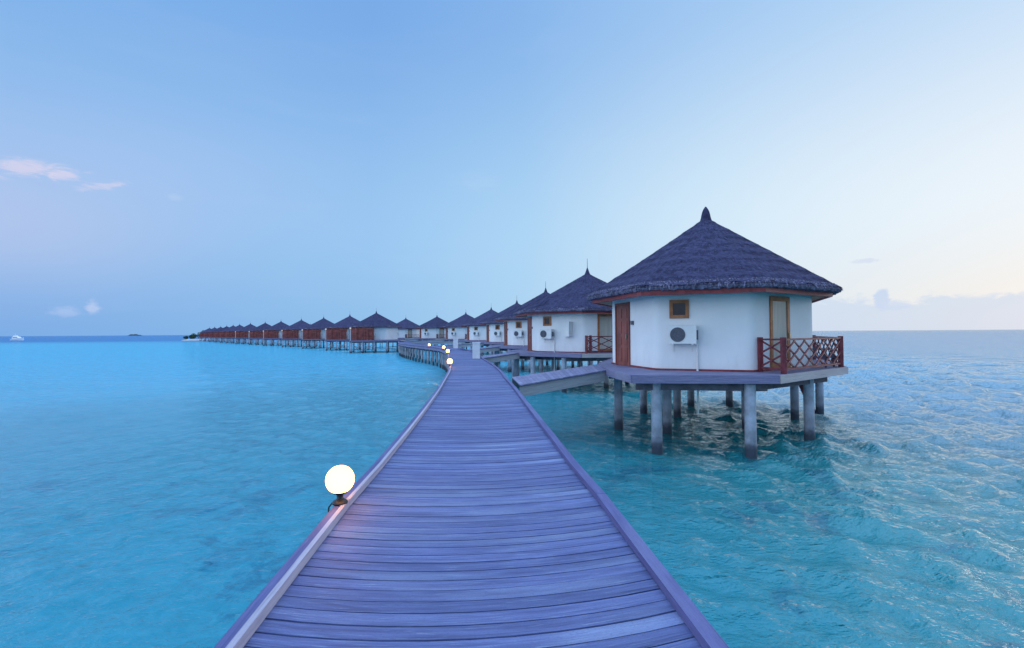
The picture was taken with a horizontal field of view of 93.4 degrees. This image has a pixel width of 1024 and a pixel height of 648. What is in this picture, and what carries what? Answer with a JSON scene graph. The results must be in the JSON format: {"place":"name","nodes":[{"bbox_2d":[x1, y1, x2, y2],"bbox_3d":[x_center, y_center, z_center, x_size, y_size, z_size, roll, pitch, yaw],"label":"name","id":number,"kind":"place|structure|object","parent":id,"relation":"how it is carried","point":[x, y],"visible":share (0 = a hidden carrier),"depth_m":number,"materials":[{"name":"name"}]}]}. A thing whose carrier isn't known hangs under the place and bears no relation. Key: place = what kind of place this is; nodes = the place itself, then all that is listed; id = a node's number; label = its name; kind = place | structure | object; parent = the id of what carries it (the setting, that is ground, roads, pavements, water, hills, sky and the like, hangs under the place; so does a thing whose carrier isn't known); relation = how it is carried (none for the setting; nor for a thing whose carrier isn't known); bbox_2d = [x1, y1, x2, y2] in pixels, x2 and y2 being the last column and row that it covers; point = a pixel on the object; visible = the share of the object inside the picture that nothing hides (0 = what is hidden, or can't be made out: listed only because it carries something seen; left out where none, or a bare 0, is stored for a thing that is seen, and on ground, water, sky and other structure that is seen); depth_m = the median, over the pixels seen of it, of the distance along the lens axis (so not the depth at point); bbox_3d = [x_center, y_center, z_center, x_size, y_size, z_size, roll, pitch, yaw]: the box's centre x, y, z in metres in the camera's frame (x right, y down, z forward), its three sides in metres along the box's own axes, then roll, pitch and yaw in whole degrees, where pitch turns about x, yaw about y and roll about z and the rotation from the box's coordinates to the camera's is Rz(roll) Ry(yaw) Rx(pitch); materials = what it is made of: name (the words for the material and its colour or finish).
{"place":"outdoors","nodes":[
{"label":"outdoors","id":0,"kind":"place"},
{"bbox_2d":[0,329,1023,647],"bbox_3d":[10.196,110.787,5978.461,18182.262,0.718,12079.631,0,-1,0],"label":"sea","id":1,"kind":"structure","parent":0,"point":[118,449],"depth_m":17.35,"materials":[{"name":"liquid"}]},
{"bbox_2d":[10,336,23,339],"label":"motor yacht","id":2,"kind":"object","parent":1,"relation":"on","point":[16,338],"visible":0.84,"depth_m":378.52,"materials":[{"name":"white plastic"}]},
{"bbox_2d":[200,326,217,340],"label":"water villa","id":3,"kind":"object","parent":1,"relation":"in","point":[202,335],"visible":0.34,"depth_m":273.57,"materials":[{"name":"brown wood"}]},
{"bbox_2d":[204,327,218,340],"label":"water villa","id":4,"kind":"object","parent":1,"relation":"in","point":[206,334],"visible":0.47,"depth_m":253.38,"materials":[{"name":"brown wood"}]},
{"bbox_2d":[209,327,229,341],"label":"water villa","id":5,"kind":"object","parent":1,"relation":"in","point":[213,331],"visible":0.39,"depth_m":235.70,"materials":[{"name":"brown wood"}]},
{"bbox_2d":[214,326,236,341],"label":"water villa","id":6,"kind":"object","parent":1,"relation":"in","point":[216,335],"visible":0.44,"depth_m":217.75,"materials":[{"name":"brown wood"}]},
{"bbox_2d":[220,325,238,342],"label":"water villa","id":7,"kind":"object","parent":1,"relation":"in","point":[222,334],"visible":0.35,"depth_m":200.29,"materials":[{"name":"brown wood"}]},
{"bbox_2d":[225,324,253,342],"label":"water villa","id":8,"kind":"object","parent":1,"relation":"in","point":[230,334],"visible":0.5,"depth_m":186.63,"materials":[{"name":"brown wood"}]},
{"bbox_2d":[235,322,262,343],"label":"water villa","id":9,"kind":"object","parent":1,"relation":"in","point":[242,333],"visible":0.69,"depth_m":171.68,"materials":[{"name":"brown wood"}]},
{"bbox_2d":[248,322,277,344],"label":"water villa","id":10,"kind":"object","parent":1,"relation":"in","point":[256,333],"visible":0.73,"depth_m":156.97,"materials":[{"name":"brown wood"}]},
{"bbox_2d":[263,321,295,345],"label":"water villa","id":11,"kind":"object","parent":1,"relation":"in","point":[273,333],"visible":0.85,"depth_m":142.35,"materials":[{"name":"brown wood"}]},
{"bbox_2d":[0,431,1023,647],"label":"seabed","id":12,"kind":"structure","parent":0,"point":[191,612],"depth_m":10.43,"materials":[{"name":"blue sand"}]},
{"bbox_2d":[281,319,316,346],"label":"water villa","id":13,"kind":"object","parent":12,"relation":"on","point":[292,332],"visible":0.75,"depth_m":127.53,"materials":[{"name":"brown wood"}]},
{"bbox_2d":[301,317,344,348],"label":"water villa","id":14,"kind":"object","parent":12,"relation":"on","point":[315,331],"visible":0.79,"depth_m":113.29,"materials":[{"name":"brown wood"}]},
{"bbox_2d":[325,315,373,350],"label":"water villa","id":15,"kind":"object","parent":12,"relation":"on","point":[339,331],"visible":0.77,"depth_m":99.11,"materials":[{"name":"brown wood"}]},
{"bbox_2d":[349,311,405,352],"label":"water villa","id":16,"kind":"object","parent":12,"relation":"on","point":[375,328],"visible":0.97,"depth_m":86.32,"materials":[{"name":"white paint"}]},
{"bbox_2d":[392,318,419,346],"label":"water villa","id":17,"kind":"object","parent":12,"relation":"on","point":[408,330],"visible":0.48,"depth_m":122.51,"materials":[{"name":"white paint"}]},
{"bbox_2d":[408,329,411,336],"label":"glass door","id":18,"kind":"structure","parent":17,"relation":"in","point":[409,330],"depth_m":122.73,"materials":[{"name":"glass"}]},
{"bbox_2d":[410,339,444,350],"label":"bridge","id":19,"kind":"structure","parent":12,"relation":"on","point":[439,340],"depth_m":92.05,"materials":[{"name":"grey wood"}]},
{"bbox_2d":[414,316,447,344],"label":"water villa","id":20,"kind":"object","parent":12,"relation":"on","point":[431,329],"visible":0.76,"depth_m":108.54,"materials":[{"name":"white paint"}]},
{"bbox_2d":[440,329,443,337],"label":"glass door","id":21,"kind":"structure","parent":20,"relation":"in","point":[441,330],"depth_m":108.60,"materials":[{"name":"glass"}]},
{"bbox_2d":[416,341,464,344],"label":"bridge","id":22,"kind":"structure","parent":12,"relation":"on","point":[436,343],"depth_m":74.43,"materials":[{"name":"grey wood"}]},
{"bbox_2d":[437,343,483,347],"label":"bridge","id":23,"kind":"structure","parent":12,"relation":"on","point":[465,345],"depth_m":58.31,"materials":[{"name":"grey wood"}]},
{"bbox_2d":[441,312,486,348],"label":"water villa","id":24,"kind":"object","parent":12,"relation":"on","point":[455,329],"visible":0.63,"depth_m":93.15,"materials":[{"name":"white paint"}]},
{"bbox_2d":[214,341,728,647],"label":"boardwalk","id":25,"kind":"structure","parent":12,"relation":"on","point":[479,509],"depth_m":3.22,"materials":[{"name":"grey wood"}]},
{"bbox_2d":[325,465,353,511],"bbox_3d":[-1.460,1.414,4.099,0.234,0.419,0.234,0,-1,-4],"label":"globe lamp","id":26,"kind":"object","parent":25,"relation":"on","point":[339,480],"visible":0.98,"depth_m":4.03,"materials":[{"name":"white glass"}]},
{"bbox_2d":[453,339,457,347],"bbox_3d":[-5.563,1.916,47.666,0.470,0.950,0.470,0,-1,0],"label":"bollard","id":27,"kind":"object","parent":25,"relation":"on","point":[455,343],"visible":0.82,"depth_m":47.46,"materials":[{"name":"white concrete"}]},
{"bbox_2d":[472,342,480,358],"bbox_3d":[-2.088,1.544,28.271,0.470,0.950,0.470,0,-1,0],"label":"bollard","id":28,"kind":"object","parent":25,"relation":"on","point":[476,350],"visible":1,"depth_m":28.06,"materials":[{"name":"white concrete"}]},
{"bbox_2d":[459,307,507,354],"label":"water villa","id":29,"kind":"object","parent":12,"relation":"on","point":[476,331],"visible":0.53,"depth_m":75.99,"materials":[{"name":"white paint"}]},
{"bbox_2d":[467,346,499,355],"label":"bridge","id":30,"kind":"structure","parent":12,"relation":"on","point":[487,349],"depth_m":42.47,"materials":[{"name":"grey wood"}]},
{"bbox_2d":[481,352,519,368],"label":"bridge","id":31,"kind":"structure","parent":12,"relation":"on","point":[496,358],"depth_m":28.94,"materials":[{"name":"grey wood"}]},
{"bbox_2d":[479,300,526,359],"bbox_3d":[1.010,1.296,62.155,10.813,10.030,9.976,-1,-1,27],"label":"water villa","id":32,"kind":"object","parent":12,"relation":"on","point":[494,333],"visible":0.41,"depth_m":59.78,"materials":[{"name":"white paint"}]},
{"bbox_2d":[486,325,488,341],"bbox_3d":[-3.108,1.213,61.868,0.110,2.200,1.080,0,-1,-18],"label":"door","id":33,"kind":"structure","parent":32,"relation":"in","point":[487,326],"depth_m":61.91,"materials":[{"name":"wood"}]},
{"bbox_2d":[490,281,599,372],"bbox_3d":[3.548,0.975,45.237,10.813,10.030,9.976,-1,-1,30],"label":"water villa","id":34,"kind":"object","parent":12,"relation":"on","point":[515,334],"visible":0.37,"depth_m":43.00,"materials":[{"name":"white paint"}]},
{"bbox_2d":[504,322,507,344],"bbox_3d":[-0.580,0.896,45.197,0.110,2.200,1.080,0,-1,-15],"label":"door","id":35,"kind":"structure","parent":34,"relation":"in","point":[505,323],"depth_m":45.24,"materials":[{"name":"wood"}]},
{"bbox_2d":[516,322,521,327],"bbox_3d":[0.596,0.085,42.783,0.560,0.560,0.080,-1,-1,30],"label":"window","id":36,"kind":"structure","parent":34,"relation":"in","point":[518,324],"depth_m":42.74,"materials":[{"name":"brown glass"}]},
{"bbox_2d":[508,264,628,392],"bbox_3d":[5.272,0.711,31.212,10.813,10.030,9.975,-1,-1,35],"label":"water villa","id":37,"kind":"object","parent":12,"relation":"on","point":[569,322],"visible":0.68,"depth_m":28.31,"materials":[{"name":"white paint"}]},
{"bbox_2d":[527,317,531,350],"bbox_3d":[1.157,0.639,31.526,0.110,2.200,1.080,0,-1,-10],"label":"door","id":38,"kind":"structure","parent":37,"relation":"in","point":[529,319],"depth_m":31.48,"materials":[{"name":"wood"}]},
{"bbox_2d":[543,316,550,325],"bbox_3d":[2.120,-0.173,29.017,0.560,0.560,0.080,-1,-1,35],"label":"window","id":39,"kind":"structure","parent":37,"relation":"in","point":[547,319],"depth_m":29.00,"materials":[{"name":"brown glass"}]},
{"bbox_2d":[597,314,612,352],"bbox_3d":[5.429,0.534,27.865,1.020,2.220,0.080,0,-1,-10],"label":"glass door","id":40,"kind":"structure","parent":37,"relation":"in","point":[604,321],"depth_m":27.84,"materials":[{"name":"glass"}]},
{"bbox_2d":[586,207,847,523],"bbox_3d":[7.355,0.478,18.210,8.467,10.000,12.790,-1,-1,24],"label":"water villa","id":41,"kind":"object","parent":12,"relation":"on","point":[706,303],"visible":0.99,"depth_m":14.54,"materials":[{"name":"white paint"}]},
{"bbox_2d":[512,364,605,395],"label":"bridge","id":42,"kind":"structure","parent":41,"relation":"attached to","point":[536,383],"depth_m":14.95,"materials":[{"name":"grey wood"}]},
{"bbox_2d":[615,302,630,365],"bbox_3d":[3.896,0.360,17.015,0.110,2.200,1.080,0,-1,-13],"label":"door","id":43,"kind":"structure","parent":41,"relation":"in","point":[622,310],"depth_m":17.00,"materials":[{"name":"wood"}]},
{"bbox_2d":[669,300,688,318],"bbox_3d":[5.069,-0.451,14.644,0.560,0.560,0.080,-1,-1,21],"label":"window","id":44,"kind":"structure","parent":41,"relation":"in","point":[677,308],"depth_m":14.63,"materials":[{"name":"brown glass"}]},
{"bbox_2d":[769,296,790,370],"bbox_3d":[8.123,0.278,14.608,1.020,2.220,0.130,0,-1,-31],"label":"glass door","id":45,"kind":"structure","parent":41,"relation":"in","point":[779,307],"depth_m":14.59,"materials":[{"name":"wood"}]},
{"bbox_2d":[0,0,1023,335],"label":"sky","id":46,"kind":"structure","parent":0,"point":[168,167],"materials":[{"name":"blue"}]},
{"bbox_2d":[810,348,835,367],"bbox_3d":[9.764,0.906,15.867,0.640,0.963,1.321,0,-1,-35],"label":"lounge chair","id":47,"kind":"object","parent":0,"point":[824,356],"visible":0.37,"depth_m":15.44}
]}

